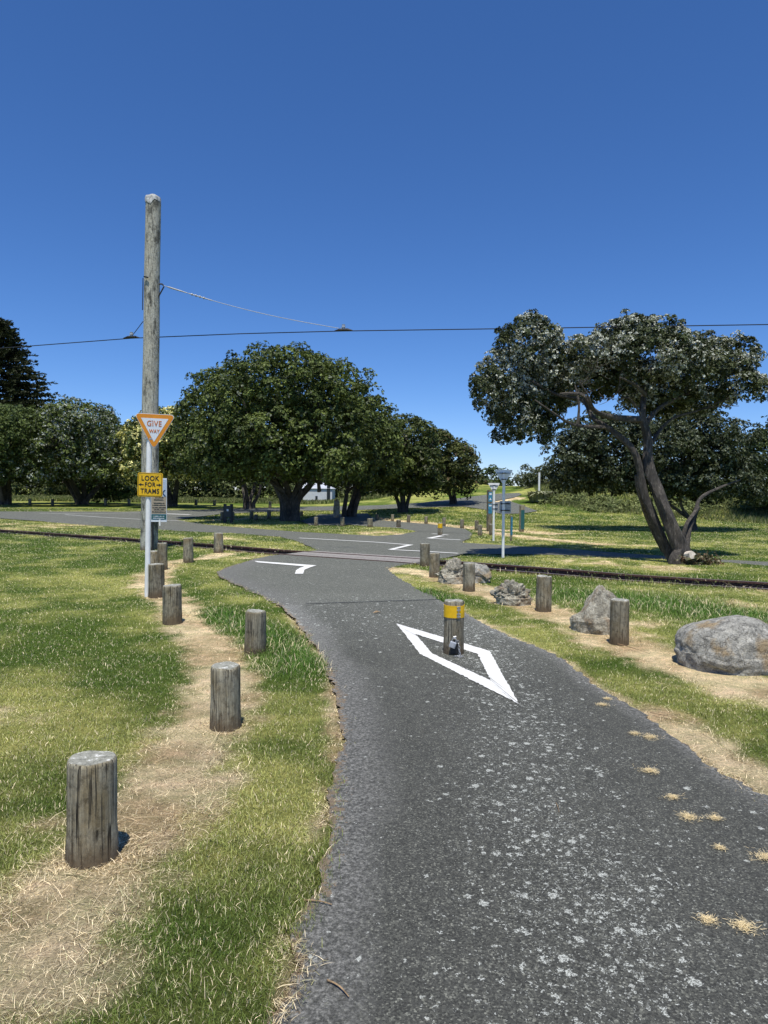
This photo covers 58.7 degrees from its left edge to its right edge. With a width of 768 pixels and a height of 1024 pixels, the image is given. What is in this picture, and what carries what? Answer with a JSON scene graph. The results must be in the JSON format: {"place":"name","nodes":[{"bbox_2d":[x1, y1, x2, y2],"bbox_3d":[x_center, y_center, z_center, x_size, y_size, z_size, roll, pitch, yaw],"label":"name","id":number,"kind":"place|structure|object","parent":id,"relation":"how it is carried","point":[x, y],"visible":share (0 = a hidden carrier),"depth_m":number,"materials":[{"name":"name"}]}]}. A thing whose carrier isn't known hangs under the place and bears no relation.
{"place":"outdoors","nodes":[
{"label":"outdoors","id":0,"kind":"place"},
{"bbox_2d":[12,486,432,503],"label":"rough grass","id":1,"kind":"structure","parent":0,"point":[135,498],"depth_m":61.69,"materials":[{"name":"green plant"}]},
{"bbox_2d":[128,493,536,519],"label":"side road","id":2,"kind":"structure","parent":0,"point":[479,502],"depth_m":46.27,"materials":[{"name":"grey asphalt"}]},
{"bbox_2d":[0,483,767,1023],"bbox_3d":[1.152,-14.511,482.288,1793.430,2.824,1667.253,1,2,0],"label":"ground","id":3,"kind":"structure","parent":0,"point":[198,737],"depth_m":4.36,"materials":[{"name":"green plant"}]},
{"bbox_2d":[0,403,45,504],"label":"bright crowned tree","id":4,"kind":"object","parent":3,"relation":"on","point":[14,437],"visible":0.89,"depth_m":47.77,"materials":[{"name":"green plant"}]},
{"bbox_2d":[0,317,60,420],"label":"conifer","id":5,"kind":"object","parent":3,"relation":"on","point":[12,377],"visible":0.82,"depth_m":86.55,"materials":[{"name":"green plant"}]},
{"bbox_2d":[13,394,138,504],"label":"silver leaf tree","id":6,"kind":"object","parent":3,"relation":"on","point":[70,445],"visible":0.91,"depth_m":48.95,"materials":[{"name":"green plant"}]},
{"bbox_2d":[65,751,118,869],"bbox_3d":[-1.250,1.346,2.923,0.212,0.603,0.205,0,1,-20],"label":"wooden bollard","id":7,"kind":"object","parent":3,"relation":"on","point":[91,824],"visible":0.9,"depth_m":2.84,"materials":[{"name":"grey wood"}]},
{"bbox_2d":[86,477,134,502],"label":"round shrub","id":8,"kind":"object","parent":3,"relation":"on","point":[107,492],"visible":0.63,"depth_m":56.08,"materials":[{"name":"green plant"}]},
{"bbox_2d":[140,194,163,550],"bbox_3d":[-6.020,-3.407,17.620,0.500,9.411,0.555,-1,2,-43],"label":"utility pole","id":9,"kind":"object","parent":3,"relation":"on","point":[151,351],"visible":0.77,"depth_m":17.45,"materials":[{"name":"wood"}]},
{"bbox_2d":[151,478,166,525],"bbox_3d":[-5.762,-0.258,17.468,0.403,1.215,0.040,1,2,0],"label":"park notice","id":10,"kind":"object","parent":9,"relation":"attached to","point":[159,509],"visible":0.6,"depth_m":17.47,"materials":[{"name":"metal"}]},
{"bbox_2d":[163,285,338,328],"bbox_3d":[-3.397,-5.206,17.303,4.566,1.170,0.062,1,2,6],"label":"span wire","id":11,"kind":"object","parent":9,"relation":"attached to","point":[192,294],"visible":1,"depth_m":17.36,"materials":[{"name":"metal"}]},
{"bbox_2d":[334,324,352,330],"bbox_3d":[-1.013,-4.608,17.088,0.464,0.162,0.098,1,2,9],"label":"wire hanger","id":12,"kind":"object","parent":11,"relation":"hanging from","point":[343,328],"visible":1,"depth_m":17.05,"materials":[{"name":"metal"}]},
{"bbox_2d":[0,324,767,348],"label":"overhead wire","id":13,"kind":"object","parent":12,"relation":"hanging from","point":[376,330],"visible":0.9,"depth_m":17.05,"materials":[{"name":"black metal"}]},
{"bbox_2d":[150,550,156,563],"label":"wooden bollard","id":14,"kind":"object","parent":3,"relation":"on","point":[153,556],"visible":0.3,"depth_m":13.57,"materials":[{"name":"grey wood"}]},
{"bbox_2d":[136,413,173,596],"bbox_3d":[-3.386,0.001,10.114,0.547,2.907,0.100,1,2,0],"label":"give way sign","id":15,"kind":"object","parent":3,"relation":"on","point":[154,428],"visible":0.99,"depth_m":10.06,"materials":[{"name":"white metal"}]},
{"bbox_2d":[148,563,164,597],"bbox_3d":[-3.378,1.084,10.129,0.239,0.639,0.247,-1,1,-41],"label":"wooden bollard","id":16,"kind":"object","parent":3,"relation":"on","point":[156,577],"visible":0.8,"depth_m":10.03,"materials":[{"name":"grey wood"}]},
{"bbox_2d":[157,543,167,569],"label":"wooden bollard","id":17,"kind":"object","parent":3,"relation":"on","point":[161,552],"visible":0.77,"depth_m":13.43,"materials":[{"name":"grey wood"}]},
{"bbox_2d":[114,405,214,505],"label":"flowering tree","id":18,"kind":"object","parent":3,"relation":"on","point":[132,433],"visible":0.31,"depth_m":48.20,"materials":[{"name":"green plant"}]},
{"bbox_2d":[162,584,181,624],"bbox_3d":[-2.524,1.169,8.140,0.228,0.610,0.235,0,2,15],"label":"wooden bollard","id":19,"kind":"object","parent":3,"relation":"on","point":[171,604],"visible":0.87,"depth_m":8.05,"materials":[{"name":"grey wood"}]},
{"bbox_2d":[183,537,193,562],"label":"wooden bollard","id":20,"kind":"object","parent":3,"relation":"on","point":[188,557],"visible":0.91,"depth_m":14.65,"materials":[{"name":"grey wood"}]},
{"bbox_2d":[164,419,265,508],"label":"dark tree","id":21,"kind":"object","parent":3,"relation":"on","point":[248,503],"visible":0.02,"depth_m":47.75,"materials":[{"name":"green plant"}]},
{"bbox_2d":[214,533,222,552],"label":"wooden bollard","id":22,"kind":"object","parent":3,"relation":"on","point":[218,542],"visible":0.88,"depth_m":17.00,"materials":[{"name":"grey wood"}]},
{"bbox_2d":[209,661,241,732],"bbox_3d":[-1.067,1.310,4.585,0.209,0.577,0.210,2,3,31],"label":"wooden bollard","id":23,"kind":"object","parent":3,"relation":"on","point":[225,708],"visible":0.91,"depth_m":4.50,"materials":[{"name":"grey wood"}]},
{"bbox_2d":[223,504,232,522],"bbox_3d":[-7.300,0.171,31.978,0.434,1.091,0.160,1,2,0],"label":"notice board","id":24,"kind":"object","parent":3,"relation":"on","point":[227,511],"visible":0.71,"depth_m":31.91,"materials":[{"name":"metal"}]},
{"bbox_2d":[0,412,473,498],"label":"scrub","id":25,"kind":"object","parent":3,"relation":"on","point":[224,489],"visible":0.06,"depth_m":74.44,"materials":[{"name":"green plant"}]},
{"bbox_2d":[249,511,253,518],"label":"wooden bollard","id":26,"kind":"object","parent":3,"relation":"on","point":[251,515],"visible":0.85,"depth_m":35.16,"materials":[{"name":"grey wood"}]},
{"bbox_2d":[244,609,266,655],"bbox_3d":[-1.261,1.246,6.676,0.212,0.573,0.216,2,1,25],"label":"wooden bollard","id":27,"kind":"object","parent":3,"relation":"on","point":[255,631],"visible":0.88,"depth_m":6.59,"materials":[{"name":"grey wood"}]},
{"bbox_2d":[267,510,270,518],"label":"wooden bollard","id":28,"kind":"object","parent":3,"relation":"on","point":[269,514],"visible":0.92,"depth_m":35.79,"materials":[{"name":"grey wood"}]},
{"bbox_2d":[166,340,391,521],"bbox_3d":[-5.285,-3.875,33.325,11.440,9.334,8.799,1,2,0],"label":"dome tree","id":29,"kind":"object","parent":3,"relation":"on","point":[230,426],"visible":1,"depth_m":30.95,"materials":[{"name":"green plant"}]},
{"bbox_2d":[314,517,317,525],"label":"wooden bollard","id":30,"kind":"object","parent":3,"relation":"on","point":[316,521],"visible":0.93,"depth_m":30.49,"materials":[{"name":"grey wood"}]},
{"bbox_2d":[302,483,334,500],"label":"house","id":31,"kind":"structure","parent":3,"relation":"on","point":[327,492],"depth_m":65.98,"materials":[{"name":"white paint"}]},
{"bbox_2d":[327,485,329,499],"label":"door","id":32,"kind":"structure","parent":31,"relation":"in","point":[328,488],"depth_m":65.92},
{"bbox_2d":[333,499,339,516],"bbox_3d":[-2.595,-0.149,37.348,0.356,1.155,0.240,1,2,0],"label":"standing stone","id":33,"kind":"object","parent":3,"relation":"on","point":[336,510],"visible":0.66,"depth_m":37.23,"materials":[{"name":"grey stone"}]},
{"bbox_2d":[340,517,344,525],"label":"wooden bollard","id":34,"kind":"object","parent":3,"relation":"on","point":[341,521],"visible":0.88,"depth_m":30.33,"materials":[{"name":"grey wood"}]},
{"bbox_2d":[323,394,413,516],"bbox_3d":[-1.098,-2.964,37.558,5.629,7.211,4.943,1,2,0],"label":"shaded tree","id":35,"kind":"object","parent":3,"relation":"on","point":[384,471],"visible":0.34,"depth_m":37.45,"materials":[{"name":"green plant"}]},
{"bbox_2d":[367,518,372,527],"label":"wooden bollard","id":36,"kind":"object","parent":3,"relation":"on","point":[369,522],"visible":0.85,"depth_m":29.79,"materials":[{"name":"grey wood"}]},
{"bbox_2d":[0,496,767,1023],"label":"mown grass","id":37,"kind":"structure","parent":3,"relation":"on","point":[678,602],"depth_m":5.70,"materials":[{"name":"green plant"}]},
{"bbox_2d":[0,529,767,590],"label":"tram track","id":38,"kind":"structure","parent":3,"relation":"on","point":[574,573],"depth_m":15.08,"materials":[{"name":"metal"}]},
{"bbox_2d":[396,520,400,526],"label":"wooden bollard","id":39,"kind":"object","parent":3,"relation":"on","point":[398,523],"visible":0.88,"depth_m":30.02,"materials":[{"name":"grey wood"}]},
{"bbox_2d":[368,409,445,512],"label":"splayed tree","id":40,"kind":"object","parent":3,"relation":"on","point":[407,482],"visible":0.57,"depth_m":40.80,"materials":[{"name":"green plant"}]},
{"bbox_2d":[420,543,429,566],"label":"wooden bollard","id":41,"kind":"object","parent":3,"relation":"on","point":[424,553],"visible":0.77,"depth_m":14.55,"materials":[{"name":"grey wood"}]},
{"bbox_2d":[424,516,427,523],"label":"wooden bollard","id":42,"kind":"object","parent":3,"relation":"on","point":[425,519],"visible":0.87,"depth_m":32.60,"materials":[{"name":"grey wood"}]},
{"bbox_2d":[429,553,439,577],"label":"wooden bollard","id":43,"kind":"object","parent":3,"relation":"on","point":[434,563],"visible":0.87,"depth_m":12.71,"materials":[{"name":"grey wood"}]},
{"bbox_2d":[438,523,442,534],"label":"banded bollard","id":44,"kind":"object","parent":3,"relation":"on","point":[440,527],"visible":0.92,"depth_m":25.15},
{"bbox_2d":[442,517,445,525],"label":"wooden bollard","id":45,"kind":"object","parent":3,"relation":"on","point":[444,521],"visible":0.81,"depth_m":31.13,"materials":[{"name":"grey wood"}]},
{"bbox_2d":[434,557,462,583],"bbox_3d":[1.187,1.104,12.083,0.586,0.608,0.496,1,2,0],"label":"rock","id":46,"kind":"object","parent":3,"relation":"on","point":[451,572],"visible":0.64,"depth_m":11.95,"materials":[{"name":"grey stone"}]},
{"bbox_2d":[417,427,488,503],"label":"slender stem tree","id":47,"kind":"object","parent":3,"relation":"on","point":[465,453],"visible":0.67,"depth_m":45.60,"materials":[{"name":"green plant"}]},
{"bbox_2d":[460,519,463,527],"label":"wooden bollard","id":48,"kind":"object","parent":3,"relation":"on","point":[461,523],"visible":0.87,"depth_m":29.73,"materials":[{"name":"grey wood"}]},
{"bbox_2d":[463,562,474,591],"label":"wooden bollard","id":49,"kind":"object","parent":3,"relation":"on","point":[468,576],"visible":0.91,"depth_m":10.96,"materials":[{"name":"grey wood"}]},
{"bbox_2d":[474,520,478,529],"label":"wooden bollard","id":50,"kind":"object","parent":3,"relation":"on","point":[476,524],"visible":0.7,"depth_m":28.32,"materials":[{"name":"grey wood"}]},
{"bbox_2d":[478,525,481,535],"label":"wooden bollard","id":51,"kind":"object","parent":3,"relation":"on","point":[480,530],"visible":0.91,"depth_m":24.82,"materials":[{"name":"grey wood"}]},
{"bbox_2d":[475,563,491,582],"bbox_3d":[1.628,1.145,12.301,0.586,0.464,0.633,1,2,0],"label":"slab rock","id":52,"kind":"object","parent":3,"relation":"on","point":[483,574],"visible":0.42,"depth_m":12.06,"materials":[{"name":"stone"}]},
{"bbox_2d":[486,490,491,530],"bbox_3d":[4.272,0.050,27.681,0.172,1.884,0.182,0,2,-15],"label":"trail post","id":53,"kind":"object","parent":3,"relation":"on","point":[489,508],"visible":0.65,"depth_m":27.60,"materials":[{"name":"wood"}]},
{"bbox_2d":[489,524,492,534],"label":"wooden bollard","id":54,"kind":"object","parent":3,"relation":"on","point":[490,529],"visible":0.77,"depth_m":25.18,"materials":[{"name":"grey wood"}]},
{"bbox_2d":[474,464,512,485],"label":"hill bush","id":55,"kind":"object","parent":3,"relation":"on","point":[490,469],"visible":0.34,"depth_m":64.84,"materials":[{"name":"green plant"}]},
{"bbox_2d":[488,483,499,540],"bbox_3d":[3.628,0.093,22.571,0.379,2.102,0.092,1,2,0],"label":"give way sign","id":56,"kind":"object","parent":3,"relation":"on","point":[493,486],"visible":0.94,"depth_m":22.56,"materials":[{"name":"white metal"}]},
{"bbox_2d":[495,470,511,557],"bbox_3d":[2.944,0.136,16.846,0.434,2.354,0.092,1,2,0],"label":"give way sign","id":57,"kind":"object","parent":3,"relation":"on","point":[504,505],"visible":0.94,"depth_m":16.84,"materials":[{"name":"grey metal"}]},
{"bbox_2d":[490,579,532,605],"bbox_3d":[1.839,1.221,9.749,0.543,0.510,0.409,0,2,-21],"label":"rubble rock","id":58,"kind":"object","parent":3,"relation":"on","point":[512,592],"visible":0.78,"depth_m":9.65,"materials":[{"name":"grey stone"}]},
{"bbox_2d":[510,515,512,540],"bbox_3d":[4.224,0.632,22.667,0.066,1.031,0.073,0,2,-15],"label":"trail post","id":59,"kind":"object","parent":3,"relation":"on","point":[511,525],"visible":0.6,"depth_m":22.64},
{"bbox_2d":[265,600,767,1023],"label":"footpath","id":60,"kind":"structure","parent":3,"relation":"on","point":[483,880],"depth_m":3.00,"materials":[{"name":"grey asphalt"}]},
{"bbox_2d":[304,899,331,904],"bbox_3d":[-0.254,1.504,2.633,0.115,0.010,0.009,1,2,14],"label":"twig","id":61,"kind":"object","parent":60,"relation":"on","point":[317,901],"visible":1,"depth_m":2.63,"materials":[{"name":"brown wood"}]},
{"bbox_2d":[327,979,348,996],"bbox_3d":[-0.144,1.519,2.180,0.106,0.010,0.011,2,2,45],"label":"twig","id":62,"kind":"object","parent":60,"relation":"on","point":[333,982],"visible":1,"depth_m":2.19,"materials":[{"name":"brown wood"}]},
{"bbox_2d":[306,599,430,603],"bbox_3d":[-0.118,1.284,9.820,2.019,0.001,0.052,0,2,-15],"label":"path joint","id":63,"kind":"object","parent":60,"relation":"on","point":[371,601],"visible":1,"depth_m":9.79,"materials":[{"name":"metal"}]},
{"bbox_2d":[443,599,464,654],"bbox_3d":[0.693,1.208,6.752,0.206,0.685,0.212,-1,2,-39],"label":"banded bollard","id":64,"kind":"object","parent":60,"relation":"on","point":[454,612],"visible":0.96,"depth_m":6.67,"materials":[{"name":"wood"}]},
{"bbox_2d":[449,638,456,648],"bbox_3d":[0.674,1.268,6.624,0.062,0.106,0.028,19,13,11],"label":"padlock","id":65,"kind":"object","parent":64,"relation":"hanging from","point":[452,644],"visible":1,"depth_m":6.62,"materials":[{"name":"metal"}]},
{"bbox_2d":[453,640,462,657],"bbox_3d":[0.715,1.323,6.592,0.096,0.155,0.089,-1,2,-36],"label":"chain","id":66,"kind":"object","parent":64,"relation":"hanging from","point":[459,656],"visible":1,"depth_m":6.62,"materials":[{"name":"metal"}]},
{"bbox_2d":[397,624,518,703],"bbox_3d":[0.717,1.389,6.714,0.715,0.001,3.169,0,2,-23],"label":"painted diamond","id":67,"kind":"object","parent":60,"relation":"on","point":[497,683],"visible":0.98,"depth_m":6.31,"materials":[{"name":"paint"}]},
{"bbox_2d":[598,696,767,935],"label":"grass clippings","id":68,"kind":"object","parent":60,"relation":"on","point":[707,919],"depth_m":3.06,"materials":[{"name":"beige plant"}]},
{"bbox_2d":[519,505,524,531],"bbox_3d":[5.565,0.363,27.578,0.162,1.292,0.169,0,2,-15],"label":"trail post","id":69,"kind":"object","parent":3,"relation":"on","point":[521,516],"visible":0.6,"depth_m":27.50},
{"bbox_2d":[508,463,561,488],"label":"straggly bush","id":70,"kind":"object","parent":3,"relation":"on","point":[528,480],"visible":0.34,"depth_m":58.33,"materials":[{"name":"green plant"}]},
{"bbox_2d":[538,472,539,490],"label":"marker post","id":71,"kind":"object","parent":3,"relation":"on","point":[538,481],"visible":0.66,"depth_m":51.90,"materials":[{"name":"white paint"}]},
{"bbox_2d":[518,490,563,501],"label":"flax bush","id":72,"kind":"object","parent":3,"relation":"on","point":[533,496],"visible":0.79,"depth_m":46.98,"materials":[{"name":"green plant"}]},
{"bbox_2d":[535,575,551,611],"bbox_3d":[2.154,1.173,9.202,0.214,0.634,0.214,2,2,25],"label":"wooden bollard","id":73,"kind":"object","parent":3,"relation":"on","point":[543,601],"visible":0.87,"depth_m":9.11,"materials":[{"name":"grey wood"}]},
{"bbox_2d":[569,585,616,634],"bbox_3d":[2.525,1.170,8.026,0.653,0.643,0.521,1,2,0],"label":"pointed rock","id":74,"kind":"object","parent":3,"relation":"on","point":[592,616],"visible":0.73,"depth_m":7.88,"materials":[{"name":"grey stone"}]},
{"bbox_2d":[468,308,767,565],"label":"leaning tree","id":75,"kind":"object","parent":3,"relation":"on","point":[553,372],"visible":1,"depth_m":16.20,"materials":[{"name":"green plant"}]},
{"bbox_2d":[609,598,628,645],"bbox_3d":[2.520,1.242,7.311,0.205,0.621,0.209,-1,3,-34],"label":"wooden bollard","id":76,"kind":"object","parent":3,"relation":"on","point":[619,621],"visible":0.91,"depth_m":7.22,"materials":[{"name":"grey wood"}]},
{"bbox_2d":[533,480,767,523],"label":"long grass","id":77,"kind":"structure","parent":3,"relation":"on","point":[754,518],"depth_m":40.88,"materials":[{"name":"green plant"}]},
{"bbox_2d":[538,493,765,514],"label":"bank scrub","id":78,"kind":"object","parent":3,"relation":"on","point":[609,501],"visible":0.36,"depth_m":42.51,"materials":[{"name":"green plant"}]},
{"bbox_2d":[538,406,767,530],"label":"spreading tree","id":79,"kind":"object","parent":3,"relation":"on","point":[695,474],"visible":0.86,"depth_m":28.70,"materials":[{"name":"green plant"}]},
{"bbox_2d":[674,615,767,675],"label":"boulder","id":80,"kind":"object","parent":3,"relation":"on","point":[736,645],"visible":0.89,"depth_m":6.14,"materials":[{"name":"stone"}]},
{"bbox_2d":[732,415,767,512],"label":"edge bush","id":81,"kind":"object","parent":3,"relation":"on","point":[762,446],"visible":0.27,"depth_m":38.72,"materials":[{"name":"green plant"}]},
{"bbox_2d":[0,511,767,604],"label":"road","id":82,"kind":"structure","parent":0,"point":[327,580],"depth_m":16.19,"materials":[{"name":"grey asphalt"}]},
{"bbox_2d":[256,561,315,573],"bbox_3d":[-1.874,1.127,14.263,0.946,0.001,2.631,0,2,-29],"label":"painted corner","id":83,"kind":"object","parent":82,"relation":"on","point":[300,570],"visible":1,"depth_m":14.37,"materials":[{"name":"paint"}]},
{"bbox_2d":[307,538,408,544],"bbox_3d":[-1.005,0.909,21.476,4.238,0.001,0.308,2,2,34],"label":"painted line","id":84,"kind":"object","parent":82,"relation":"on","point":[362,541],"visible":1,"depth_m":21.29,"materials":[{"name":"paint"}]},
{"bbox_2d":[0,0,767,489],"label":"sky","id":85,"kind":"structure","parent":0,"point":[356,164],"materials":[{"name":"blue"}]},
{"bbox_2d":[301,513,471,533],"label":"path","id":86,"kind":"structure","parent":0,"point":[360,519],"depth_m":31.95,"materials":[{"name":"grey asphalt"}]},
{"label":"stay wire","id":87,"kind":"object","parent":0,"visible":0},
{"bbox_2d":[123,332,139,338],"bbox_3d":[-6.720,-4.701,18.165,0.464,0.162,0.098,1,2,9],"label":"wire hanger","id":88,"kind":"object","parent":87,"relation":"hanging from","point":[130,335],"visible":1,"depth_m":18.14,"materials":[{"name":"metal"}]}
]}

